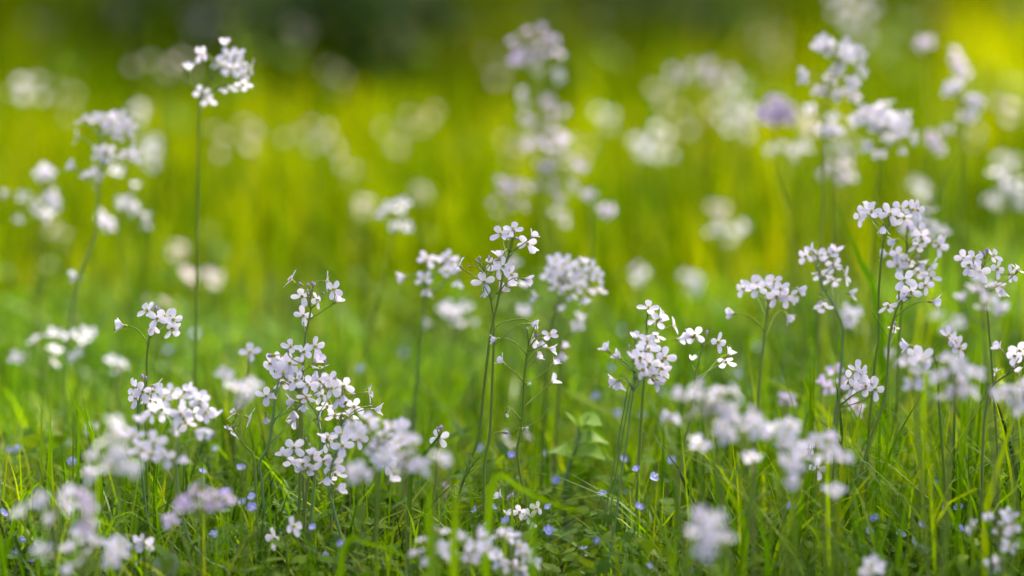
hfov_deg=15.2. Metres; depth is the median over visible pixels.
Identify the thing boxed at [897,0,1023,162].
grass
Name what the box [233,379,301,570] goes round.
cuckooflower
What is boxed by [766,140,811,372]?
cuckooflower
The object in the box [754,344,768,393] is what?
speedwell
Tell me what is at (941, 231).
cuckooflower
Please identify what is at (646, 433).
speedwell
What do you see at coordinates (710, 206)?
cuckooflower
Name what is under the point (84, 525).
cuckooflower
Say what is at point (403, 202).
cuckooflower
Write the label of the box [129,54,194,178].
cuckooflower
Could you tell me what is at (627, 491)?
speedwell
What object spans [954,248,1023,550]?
cuckooflower
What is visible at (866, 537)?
speedwell
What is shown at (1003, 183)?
cuckooflower
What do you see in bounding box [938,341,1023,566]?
cuckooflower
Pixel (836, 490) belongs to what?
cuckooflower
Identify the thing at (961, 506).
speedwell
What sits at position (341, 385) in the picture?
cuckooflower
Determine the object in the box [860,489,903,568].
grass blade
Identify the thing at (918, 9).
cuckooflower
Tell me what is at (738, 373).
speedwell
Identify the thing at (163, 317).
cuckooflower
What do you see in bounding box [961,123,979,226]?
cuckooflower
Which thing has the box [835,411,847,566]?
grass blade
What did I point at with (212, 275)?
cuckooflower
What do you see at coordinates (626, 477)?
speedwell
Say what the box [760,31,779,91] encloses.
cuckooflower
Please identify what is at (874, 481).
grass blade
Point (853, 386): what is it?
cuckooflower
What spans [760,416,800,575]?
cuckooflower
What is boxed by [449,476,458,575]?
grass blade
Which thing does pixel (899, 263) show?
cuckooflower
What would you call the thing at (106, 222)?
cuckooflower
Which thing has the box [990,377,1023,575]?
cuckooflower
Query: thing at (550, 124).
cuckooflower
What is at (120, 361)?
cuckooflower
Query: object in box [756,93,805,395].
flower
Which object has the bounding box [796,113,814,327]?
cuckooflower
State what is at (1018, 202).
cuckooflower
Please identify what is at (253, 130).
cuckooflower
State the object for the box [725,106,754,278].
cuckooflower
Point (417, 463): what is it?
cuckooflower
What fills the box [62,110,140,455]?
cuckooflower
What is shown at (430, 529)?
grass blade
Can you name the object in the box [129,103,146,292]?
cuckooflower
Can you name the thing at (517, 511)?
cuckooflower
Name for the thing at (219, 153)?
cuckooflower
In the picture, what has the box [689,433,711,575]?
cuckooflower
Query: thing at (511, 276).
cuckooflower
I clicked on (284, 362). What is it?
cuckooflower
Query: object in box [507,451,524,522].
speedwell
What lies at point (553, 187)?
cuckooflower
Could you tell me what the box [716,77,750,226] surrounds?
cuckooflower
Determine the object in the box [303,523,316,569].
speedwell
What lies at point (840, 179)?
cuckooflower
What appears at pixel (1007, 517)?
cuckooflower
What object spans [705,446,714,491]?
speedwell
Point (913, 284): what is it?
cuckooflower
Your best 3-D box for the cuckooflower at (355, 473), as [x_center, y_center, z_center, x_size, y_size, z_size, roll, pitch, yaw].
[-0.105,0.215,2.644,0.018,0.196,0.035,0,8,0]
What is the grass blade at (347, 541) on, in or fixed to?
on the ground at (284, 308)
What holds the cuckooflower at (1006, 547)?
on the ground at (284, 308)
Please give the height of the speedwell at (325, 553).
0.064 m
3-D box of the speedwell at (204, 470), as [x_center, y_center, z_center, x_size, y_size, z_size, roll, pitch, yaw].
[-0.254,0.198,3.110,0.012,0.107,0.013,-5,9,-33]
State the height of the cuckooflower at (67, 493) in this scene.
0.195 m
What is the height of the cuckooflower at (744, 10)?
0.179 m
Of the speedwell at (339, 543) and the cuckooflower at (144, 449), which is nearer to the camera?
the cuckooflower at (144, 449)
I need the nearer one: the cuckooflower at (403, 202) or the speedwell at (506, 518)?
the speedwell at (506, 518)
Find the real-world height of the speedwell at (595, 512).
0.094 m
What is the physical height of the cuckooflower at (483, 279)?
0.288 m
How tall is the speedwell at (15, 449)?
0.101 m
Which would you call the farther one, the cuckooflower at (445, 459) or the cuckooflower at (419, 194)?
the cuckooflower at (419, 194)
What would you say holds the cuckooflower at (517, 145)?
on the ground at (284, 308)
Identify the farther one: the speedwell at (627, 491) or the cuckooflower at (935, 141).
the cuckooflower at (935, 141)
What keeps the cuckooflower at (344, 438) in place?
on the ground at (284, 308)
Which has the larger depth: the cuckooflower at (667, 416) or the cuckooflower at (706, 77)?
the cuckooflower at (706, 77)
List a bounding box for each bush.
[48,0,274,84]
[229,0,491,108]
[528,0,767,72]
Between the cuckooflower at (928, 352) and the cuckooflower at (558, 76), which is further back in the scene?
the cuckooflower at (558, 76)
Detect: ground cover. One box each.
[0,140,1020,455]
[2,428,1023,575]
[23,0,1023,151]
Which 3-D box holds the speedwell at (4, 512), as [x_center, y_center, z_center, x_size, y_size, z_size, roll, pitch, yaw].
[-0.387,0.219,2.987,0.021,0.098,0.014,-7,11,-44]
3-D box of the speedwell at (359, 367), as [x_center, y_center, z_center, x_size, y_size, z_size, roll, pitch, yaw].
[-0.134,0.130,3.587,0.013,0.118,0.026,6,10,38]
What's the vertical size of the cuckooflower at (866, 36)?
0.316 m
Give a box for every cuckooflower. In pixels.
[1,162,59,411]
[6,78,45,201]
[9,327,62,443]
[9,484,96,575]
[30,529,126,575]
[47,223,67,322]
[52,87,75,159]
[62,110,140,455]
[62,326,95,413]
[73,487,98,575]
[83,465,99,575]
[85,416,141,575]
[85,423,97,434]
[98,164,150,407]
[102,534,131,575]
[104,302,182,561]
[104,354,128,441]
[116,11,134,81]
[123,412,227,575]
[128,374,218,573]
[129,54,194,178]
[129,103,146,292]
[132,534,154,575]
[136,135,161,322]
[140,294,172,414]
[144,382,241,575]
[161,512,180,575]
[170,244,185,347]
[173,479,236,575]
[176,38,253,525]
[181,267,194,374]
[190,16,208,80]
[202,268,223,338]
[210,125,229,293]
[214,367,232,449]
[216,13,237,68]
[224,377,262,575]
[224,407,263,574]
[233,342,261,535]
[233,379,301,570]
[238,120,259,296]
[263,336,325,575]
[265,516,301,575]
[275,437,324,574]
[278,270,344,556]
[281,122,340,279]
[287,360,349,552]
[290,24,306,106]
[306,371,382,575]
[313,421,368,575]
[326,67,344,140]
[339,162,355,270]
[343,411,410,575]
[346,460,371,575]
[352,196,412,423]
[355,196,371,312]
[370,461,400,567]
[374,425,430,575]
[380,124,403,223]
[396,249,462,489]
[406,109,438,187]
[406,524,450,573]
[414,184,428,304]
[424,299,477,469]
[428,477,450,497]
[429,425,448,532]
[430,452,451,575]
[442,525,499,575]
[444,222,539,569]
[450,255,538,549]
[484,51,506,127]
[488,176,532,398]
[489,324,561,546]
[490,527,541,575]
[494,490,564,559]
[500,430,533,489]
[501,137,520,176]
[505,255,521,429]
[507,23,564,416]
[516,304,530,496]
[518,63,563,349]
[518,253,607,504]
[521,95,566,378]
[534,135,587,377]
[549,209,568,353]
[550,305,586,524]
[553,339,570,519]
[567,139,590,242]
[581,188,614,429]
[595,109,614,264]
[598,334,676,575]
[629,136,648,271]
[630,263,649,327]
[630,300,685,562]
[638,123,675,329]
[650,86,667,151]
[660,409,686,575]
[662,103,715,198]
[667,59,737,301]
[670,378,743,575]
[677,327,736,575]
[679,270,702,367]
[687,505,735,575]
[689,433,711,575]
[706,221,747,327]
[707,202,727,316]
[712,402,769,575]
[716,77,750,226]
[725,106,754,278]
[725,274,806,570]
[740,450,763,575]
[741,3,765,72]
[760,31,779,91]
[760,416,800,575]
[761,445,825,575]
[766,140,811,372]
[778,391,796,509]
[779,446,813,575]
[795,430,852,575]
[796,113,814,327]
[798,32,867,459]
[799,242,857,563]
[803,103,845,415]
[807,270,941,554]
[816,363,864,440]
[817,156,856,362]
[822,483,846,575]
[825,136,857,356]
[829,0,877,227]
[831,359,883,517]
[840,302,862,431]
[847,100,917,408]
[849,18,871,188]
[853,199,924,536]
[859,554,885,575]
[880,222,948,521]
[886,348,912,429]
[893,78,985,428]
[897,355,932,575]
[899,207,950,404]
[899,326,966,570]
[900,3,936,86]
[909,177,927,303]
[915,36,935,390]
[923,125,953,380]
[928,311,965,423]
[929,352,984,575]
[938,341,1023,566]
[949,47,970,329]
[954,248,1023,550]
[954,272,1008,575]
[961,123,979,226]
[965,507,1023,552]
[982,192,1003,317]
[983,538,1018,575]
[987,169,1007,365]
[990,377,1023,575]
[993,96,1018,264]
[994,153,1018,253]
[997,178,1023,325]
[1007,0,1023,26]
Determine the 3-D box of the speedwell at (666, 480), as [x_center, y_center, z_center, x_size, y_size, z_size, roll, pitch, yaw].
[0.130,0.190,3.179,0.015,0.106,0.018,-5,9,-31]
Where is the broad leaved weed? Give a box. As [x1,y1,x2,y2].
[548,412,608,527]
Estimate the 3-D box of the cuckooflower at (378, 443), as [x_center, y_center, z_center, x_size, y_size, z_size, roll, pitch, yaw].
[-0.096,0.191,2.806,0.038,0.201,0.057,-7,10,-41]
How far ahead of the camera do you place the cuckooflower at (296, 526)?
2.91 m
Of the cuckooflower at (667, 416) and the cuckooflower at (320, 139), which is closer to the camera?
the cuckooflower at (667, 416)
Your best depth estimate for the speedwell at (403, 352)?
3.89 m
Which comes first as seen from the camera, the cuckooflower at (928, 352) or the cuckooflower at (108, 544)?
the cuckooflower at (108, 544)
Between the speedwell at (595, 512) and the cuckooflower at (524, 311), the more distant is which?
the cuckooflower at (524, 311)
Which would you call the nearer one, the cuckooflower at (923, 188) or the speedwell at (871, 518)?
the speedwell at (871, 518)
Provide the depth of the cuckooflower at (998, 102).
4.62 m
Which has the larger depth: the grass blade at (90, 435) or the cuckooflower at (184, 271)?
the cuckooflower at (184, 271)
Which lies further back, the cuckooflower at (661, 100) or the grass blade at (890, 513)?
the cuckooflower at (661, 100)
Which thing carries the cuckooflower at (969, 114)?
on the ground at (284, 308)
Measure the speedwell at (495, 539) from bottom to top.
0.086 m
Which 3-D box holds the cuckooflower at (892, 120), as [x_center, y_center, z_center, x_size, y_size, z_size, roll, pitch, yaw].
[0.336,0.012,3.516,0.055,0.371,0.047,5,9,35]
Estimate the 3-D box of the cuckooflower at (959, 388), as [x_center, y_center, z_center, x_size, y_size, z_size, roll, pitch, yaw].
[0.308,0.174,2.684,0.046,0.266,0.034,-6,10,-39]
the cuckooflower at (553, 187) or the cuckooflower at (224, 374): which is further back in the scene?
the cuckooflower at (553, 187)
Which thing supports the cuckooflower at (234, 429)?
on the ground at (284, 308)
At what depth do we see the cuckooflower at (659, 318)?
3.06 m
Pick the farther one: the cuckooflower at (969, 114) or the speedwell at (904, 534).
the cuckooflower at (969, 114)
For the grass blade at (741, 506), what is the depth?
2.99 m
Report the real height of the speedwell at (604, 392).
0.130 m
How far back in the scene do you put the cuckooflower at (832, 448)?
2.68 m
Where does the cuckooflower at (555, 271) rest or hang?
on the ground at (284, 308)
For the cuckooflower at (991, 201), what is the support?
on the ground at (284, 308)
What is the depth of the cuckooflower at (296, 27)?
7.20 m
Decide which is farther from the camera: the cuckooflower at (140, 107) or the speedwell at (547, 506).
the cuckooflower at (140, 107)
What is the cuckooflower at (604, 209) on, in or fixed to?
on the ground at (284, 308)
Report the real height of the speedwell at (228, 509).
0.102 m
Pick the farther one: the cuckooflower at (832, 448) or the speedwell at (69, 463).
the speedwell at (69, 463)
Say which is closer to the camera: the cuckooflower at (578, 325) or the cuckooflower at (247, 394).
the cuckooflower at (247, 394)
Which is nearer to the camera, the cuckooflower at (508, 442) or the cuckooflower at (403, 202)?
the cuckooflower at (508, 442)
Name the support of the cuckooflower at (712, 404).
on the ground at (284, 308)
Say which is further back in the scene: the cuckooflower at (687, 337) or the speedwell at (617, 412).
the speedwell at (617, 412)
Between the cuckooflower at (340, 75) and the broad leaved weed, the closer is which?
the broad leaved weed
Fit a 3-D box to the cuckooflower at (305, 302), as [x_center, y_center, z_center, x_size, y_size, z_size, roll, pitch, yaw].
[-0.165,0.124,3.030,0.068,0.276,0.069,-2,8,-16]
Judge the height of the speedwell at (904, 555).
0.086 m
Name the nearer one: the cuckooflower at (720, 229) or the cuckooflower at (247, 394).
the cuckooflower at (247, 394)
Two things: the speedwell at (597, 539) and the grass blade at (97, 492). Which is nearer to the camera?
the speedwell at (597, 539)
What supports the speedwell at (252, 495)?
on the ground at (284, 308)
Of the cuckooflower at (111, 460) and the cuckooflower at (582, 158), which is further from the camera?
the cuckooflower at (582, 158)
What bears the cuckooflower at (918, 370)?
on the ground at (284, 308)
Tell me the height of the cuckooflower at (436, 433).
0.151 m
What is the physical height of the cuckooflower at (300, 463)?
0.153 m
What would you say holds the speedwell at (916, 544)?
on the ground at (284, 308)
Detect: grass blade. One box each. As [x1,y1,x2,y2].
[67,386,103,555]
[86,409,100,572]
[338,534,419,575]
[407,432,441,548]
[426,467,437,575]
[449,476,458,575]
[482,472,592,575]
[530,389,537,575]
[719,477,748,575]
[739,470,745,539]
[823,468,875,566]
[829,191,886,464]
[831,401,862,548]
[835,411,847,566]
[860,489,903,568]
[865,390,924,555]
[922,457,963,575]
[981,415,1013,575]
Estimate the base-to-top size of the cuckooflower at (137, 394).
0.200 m
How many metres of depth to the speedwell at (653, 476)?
3.03 m
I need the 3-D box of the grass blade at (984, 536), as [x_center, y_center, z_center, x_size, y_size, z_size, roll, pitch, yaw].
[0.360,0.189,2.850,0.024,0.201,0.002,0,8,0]
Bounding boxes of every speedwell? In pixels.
[0,508,15,568]
[4,447,12,500]
[7,536,25,574]
[12,444,24,488]
[66,440,70,459]
[67,456,85,484]
[128,558,141,575]
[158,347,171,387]
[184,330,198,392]
[191,468,206,559]
[209,530,225,570]
[212,445,221,497]
[213,487,230,559]
[227,498,245,573]
[237,464,253,511]
[247,492,267,574]
[247,502,260,558]
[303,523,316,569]
[322,551,336,575]
[337,539,357,575]
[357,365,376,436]
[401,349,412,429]
[470,506,479,539]
[476,444,482,477]
[484,522,500,575]
[501,516,517,561]
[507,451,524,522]
[543,504,557,575]
[543,525,556,575]
[551,475,565,526]
[571,545,587,575]
[578,536,600,573]
[583,490,606,545]
[592,392,603,504]
[603,365,614,471]
[612,409,620,449]
[617,465,639,557]
[619,455,629,518]
[622,502,643,561]
[637,411,649,491]
[650,472,668,559]
[664,456,675,517]
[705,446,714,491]
[735,371,742,406]
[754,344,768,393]
[774,502,792,554]
[864,526,879,555]
[867,514,879,541]
[886,536,914,574]
[889,530,905,551]
[908,547,928,572]
[914,521,923,575]
[950,503,962,525]
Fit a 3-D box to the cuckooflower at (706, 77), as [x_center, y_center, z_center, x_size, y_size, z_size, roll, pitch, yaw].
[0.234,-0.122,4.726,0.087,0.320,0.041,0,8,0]
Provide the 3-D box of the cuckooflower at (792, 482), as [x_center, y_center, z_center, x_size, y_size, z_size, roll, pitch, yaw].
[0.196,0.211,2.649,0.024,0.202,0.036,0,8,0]
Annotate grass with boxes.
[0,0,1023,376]
[0,192,1023,575]
[0,367,1016,575]
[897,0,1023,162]
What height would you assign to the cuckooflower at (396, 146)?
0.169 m
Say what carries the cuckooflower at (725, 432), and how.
on the ground at (284, 308)
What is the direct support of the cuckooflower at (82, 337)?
on the ground at (284, 308)
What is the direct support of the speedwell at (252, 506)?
on the ground at (284, 308)
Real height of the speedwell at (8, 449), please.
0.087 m
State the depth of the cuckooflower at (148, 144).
4.31 m
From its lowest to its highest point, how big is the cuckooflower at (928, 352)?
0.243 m
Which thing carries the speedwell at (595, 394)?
on the ground at (284, 308)
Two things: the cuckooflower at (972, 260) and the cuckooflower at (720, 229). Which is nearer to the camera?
the cuckooflower at (972, 260)
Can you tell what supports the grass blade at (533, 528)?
on the ground at (284, 308)
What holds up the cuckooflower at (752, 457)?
on the ground at (284, 308)
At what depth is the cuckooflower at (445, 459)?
2.56 m
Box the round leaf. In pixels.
[152,551,179,575]
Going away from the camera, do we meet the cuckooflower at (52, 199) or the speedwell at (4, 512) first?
the speedwell at (4, 512)
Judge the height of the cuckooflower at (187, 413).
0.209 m
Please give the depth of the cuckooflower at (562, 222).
3.98 m
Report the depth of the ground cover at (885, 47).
6.90 m
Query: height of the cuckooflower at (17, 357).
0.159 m
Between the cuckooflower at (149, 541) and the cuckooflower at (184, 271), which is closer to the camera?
the cuckooflower at (149, 541)
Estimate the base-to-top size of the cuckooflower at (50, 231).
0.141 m
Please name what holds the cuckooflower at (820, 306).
on the ground at (284, 308)
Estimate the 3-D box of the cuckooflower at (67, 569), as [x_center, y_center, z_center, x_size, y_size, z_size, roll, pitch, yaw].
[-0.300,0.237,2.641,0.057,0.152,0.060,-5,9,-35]
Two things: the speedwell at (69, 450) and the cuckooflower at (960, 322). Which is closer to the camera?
the speedwell at (69, 450)
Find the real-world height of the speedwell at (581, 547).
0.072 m
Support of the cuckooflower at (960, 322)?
on the ground at (284, 308)
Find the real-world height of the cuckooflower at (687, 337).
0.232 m
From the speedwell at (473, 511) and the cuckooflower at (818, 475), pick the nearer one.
the cuckooflower at (818, 475)
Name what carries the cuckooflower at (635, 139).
on the ground at (284, 308)
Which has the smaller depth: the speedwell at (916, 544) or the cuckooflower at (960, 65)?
the speedwell at (916, 544)
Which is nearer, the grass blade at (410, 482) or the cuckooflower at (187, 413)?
the cuckooflower at (187, 413)
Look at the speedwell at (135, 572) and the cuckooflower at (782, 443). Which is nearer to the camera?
the cuckooflower at (782, 443)
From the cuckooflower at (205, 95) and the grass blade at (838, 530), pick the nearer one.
the grass blade at (838, 530)
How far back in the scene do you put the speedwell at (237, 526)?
2.97 m
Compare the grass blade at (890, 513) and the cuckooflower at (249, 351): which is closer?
the grass blade at (890, 513)
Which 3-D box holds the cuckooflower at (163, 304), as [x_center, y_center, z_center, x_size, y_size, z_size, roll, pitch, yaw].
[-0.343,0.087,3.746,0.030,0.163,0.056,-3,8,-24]
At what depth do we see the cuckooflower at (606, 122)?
5.22 m
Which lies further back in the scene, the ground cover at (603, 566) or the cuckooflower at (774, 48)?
the cuckooflower at (774, 48)
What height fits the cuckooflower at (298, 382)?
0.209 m
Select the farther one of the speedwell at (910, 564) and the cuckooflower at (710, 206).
the cuckooflower at (710, 206)
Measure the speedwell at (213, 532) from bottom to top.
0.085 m
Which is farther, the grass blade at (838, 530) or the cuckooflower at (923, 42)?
the cuckooflower at (923, 42)
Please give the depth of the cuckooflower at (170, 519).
2.73 m
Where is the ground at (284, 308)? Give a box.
[0,0,1020,575]
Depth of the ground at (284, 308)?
5.06 m
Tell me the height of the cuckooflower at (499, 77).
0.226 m
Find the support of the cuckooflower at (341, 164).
on the ground at (284, 308)
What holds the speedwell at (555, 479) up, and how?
on the ground at (284, 308)
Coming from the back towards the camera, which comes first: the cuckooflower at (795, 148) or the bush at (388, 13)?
the bush at (388, 13)
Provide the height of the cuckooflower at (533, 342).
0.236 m
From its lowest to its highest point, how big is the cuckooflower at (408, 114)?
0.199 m
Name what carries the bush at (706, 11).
on the ground at (284, 308)
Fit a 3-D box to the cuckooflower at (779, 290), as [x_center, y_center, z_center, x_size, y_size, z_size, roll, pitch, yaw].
[0.206,0.118,3.131,0.066,0.260,0.080,0,8,0]
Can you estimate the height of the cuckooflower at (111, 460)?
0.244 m
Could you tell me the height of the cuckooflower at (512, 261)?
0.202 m
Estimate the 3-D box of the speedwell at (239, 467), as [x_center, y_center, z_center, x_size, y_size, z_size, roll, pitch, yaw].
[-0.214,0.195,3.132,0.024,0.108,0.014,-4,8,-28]
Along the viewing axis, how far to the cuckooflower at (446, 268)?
3.29 m
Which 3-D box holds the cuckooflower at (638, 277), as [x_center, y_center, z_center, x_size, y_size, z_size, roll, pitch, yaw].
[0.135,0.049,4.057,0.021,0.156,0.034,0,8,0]
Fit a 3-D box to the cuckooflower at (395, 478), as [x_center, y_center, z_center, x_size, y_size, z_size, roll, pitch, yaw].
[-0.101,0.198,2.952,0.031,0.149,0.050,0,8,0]
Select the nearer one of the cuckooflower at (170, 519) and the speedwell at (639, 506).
the cuckooflower at (170, 519)
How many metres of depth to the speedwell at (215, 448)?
3.28 m
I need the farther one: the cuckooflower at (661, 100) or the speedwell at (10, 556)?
the cuckooflower at (661, 100)
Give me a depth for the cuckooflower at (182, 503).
2.64 m
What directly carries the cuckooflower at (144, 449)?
on the ground at (284, 308)
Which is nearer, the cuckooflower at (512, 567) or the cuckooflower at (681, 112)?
the cuckooflower at (512, 567)
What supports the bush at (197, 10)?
on the ground at (284, 308)
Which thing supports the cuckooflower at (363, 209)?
on the ground at (284, 308)
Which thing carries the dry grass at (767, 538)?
on the ground at (284, 308)
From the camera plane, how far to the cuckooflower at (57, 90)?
6.22 m
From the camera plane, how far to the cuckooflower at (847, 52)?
3.46 m
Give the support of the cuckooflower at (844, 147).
on the ground at (284, 308)
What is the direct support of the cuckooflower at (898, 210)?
on the ground at (284, 308)
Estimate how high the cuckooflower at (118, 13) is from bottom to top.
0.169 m
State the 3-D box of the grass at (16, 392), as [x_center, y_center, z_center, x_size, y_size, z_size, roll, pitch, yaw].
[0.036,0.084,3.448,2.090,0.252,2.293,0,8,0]
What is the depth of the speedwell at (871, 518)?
2.95 m
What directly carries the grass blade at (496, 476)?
on the ground at (284, 308)
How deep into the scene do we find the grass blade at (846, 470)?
3.01 m
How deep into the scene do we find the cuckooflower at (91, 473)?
2.62 m
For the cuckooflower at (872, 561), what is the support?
on the ground at (284, 308)
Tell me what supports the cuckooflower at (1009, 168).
on the ground at (284, 308)
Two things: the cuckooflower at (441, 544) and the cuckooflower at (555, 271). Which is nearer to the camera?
the cuckooflower at (441, 544)
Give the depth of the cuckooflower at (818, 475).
3.01 m
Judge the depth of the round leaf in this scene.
2.89 m
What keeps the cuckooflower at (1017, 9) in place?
on the ground at (284, 308)
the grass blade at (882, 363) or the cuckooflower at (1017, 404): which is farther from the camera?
the grass blade at (882, 363)
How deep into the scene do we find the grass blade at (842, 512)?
2.98 m
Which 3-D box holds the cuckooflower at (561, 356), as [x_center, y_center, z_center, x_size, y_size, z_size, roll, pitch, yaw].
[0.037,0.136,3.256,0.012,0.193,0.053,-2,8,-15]
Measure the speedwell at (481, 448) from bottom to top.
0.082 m
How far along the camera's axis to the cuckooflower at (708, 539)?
2.46 m
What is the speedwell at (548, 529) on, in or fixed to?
on the ground at (284, 308)
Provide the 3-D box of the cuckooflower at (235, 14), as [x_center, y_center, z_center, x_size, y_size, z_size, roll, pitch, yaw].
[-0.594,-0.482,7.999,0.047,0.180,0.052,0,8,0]
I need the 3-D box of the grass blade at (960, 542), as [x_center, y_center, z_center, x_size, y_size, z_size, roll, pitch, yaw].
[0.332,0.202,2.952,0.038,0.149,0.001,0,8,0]
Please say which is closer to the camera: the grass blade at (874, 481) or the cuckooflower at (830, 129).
the grass blade at (874, 481)
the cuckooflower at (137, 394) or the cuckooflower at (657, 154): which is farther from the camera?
the cuckooflower at (657, 154)
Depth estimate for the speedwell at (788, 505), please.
2.93 m
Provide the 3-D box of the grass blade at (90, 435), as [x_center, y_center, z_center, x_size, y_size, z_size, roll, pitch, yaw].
[-0.334,0.172,3.009,0.028,0.195,0.001,0,8,0]
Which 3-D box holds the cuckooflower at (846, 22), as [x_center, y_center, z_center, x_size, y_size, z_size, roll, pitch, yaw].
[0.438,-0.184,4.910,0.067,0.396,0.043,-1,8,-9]
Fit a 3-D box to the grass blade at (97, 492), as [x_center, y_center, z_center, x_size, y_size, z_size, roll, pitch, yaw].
[-0.324,0.182,2.990,0.012,0.178,0.002,0,8,0]
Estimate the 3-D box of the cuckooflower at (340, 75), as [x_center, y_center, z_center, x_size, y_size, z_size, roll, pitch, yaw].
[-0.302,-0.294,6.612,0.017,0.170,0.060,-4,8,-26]
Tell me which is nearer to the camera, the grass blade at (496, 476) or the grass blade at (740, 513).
the grass blade at (496, 476)
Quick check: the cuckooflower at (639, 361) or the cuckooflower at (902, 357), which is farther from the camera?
the cuckooflower at (902, 357)
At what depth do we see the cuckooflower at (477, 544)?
2.74 m
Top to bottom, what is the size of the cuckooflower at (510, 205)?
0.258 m
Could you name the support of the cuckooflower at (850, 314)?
on the ground at (284, 308)
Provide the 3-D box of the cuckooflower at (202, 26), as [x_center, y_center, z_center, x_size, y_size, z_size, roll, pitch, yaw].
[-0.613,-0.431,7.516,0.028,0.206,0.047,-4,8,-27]
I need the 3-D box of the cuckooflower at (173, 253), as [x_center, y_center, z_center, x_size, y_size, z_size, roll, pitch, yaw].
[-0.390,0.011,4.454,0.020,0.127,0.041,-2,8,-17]
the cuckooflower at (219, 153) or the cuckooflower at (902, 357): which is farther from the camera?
the cuckooflower at (219, 153)
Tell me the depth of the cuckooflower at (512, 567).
2.81 m
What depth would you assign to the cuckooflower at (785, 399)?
3.35 m
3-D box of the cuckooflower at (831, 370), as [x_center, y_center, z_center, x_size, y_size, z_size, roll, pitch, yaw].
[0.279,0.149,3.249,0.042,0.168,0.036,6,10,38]
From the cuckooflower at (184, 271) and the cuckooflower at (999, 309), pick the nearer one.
the cuckooflower at (999, 309)
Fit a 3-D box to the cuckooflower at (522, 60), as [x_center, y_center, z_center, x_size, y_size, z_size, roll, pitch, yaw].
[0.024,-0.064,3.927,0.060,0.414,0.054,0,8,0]
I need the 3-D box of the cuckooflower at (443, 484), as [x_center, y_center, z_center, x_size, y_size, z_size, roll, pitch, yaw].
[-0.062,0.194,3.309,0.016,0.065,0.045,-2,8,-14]
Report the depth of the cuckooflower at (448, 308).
3.65 m
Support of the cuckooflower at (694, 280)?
on the ground at (284, 308)
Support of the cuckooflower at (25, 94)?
on the ground at (284, 308)

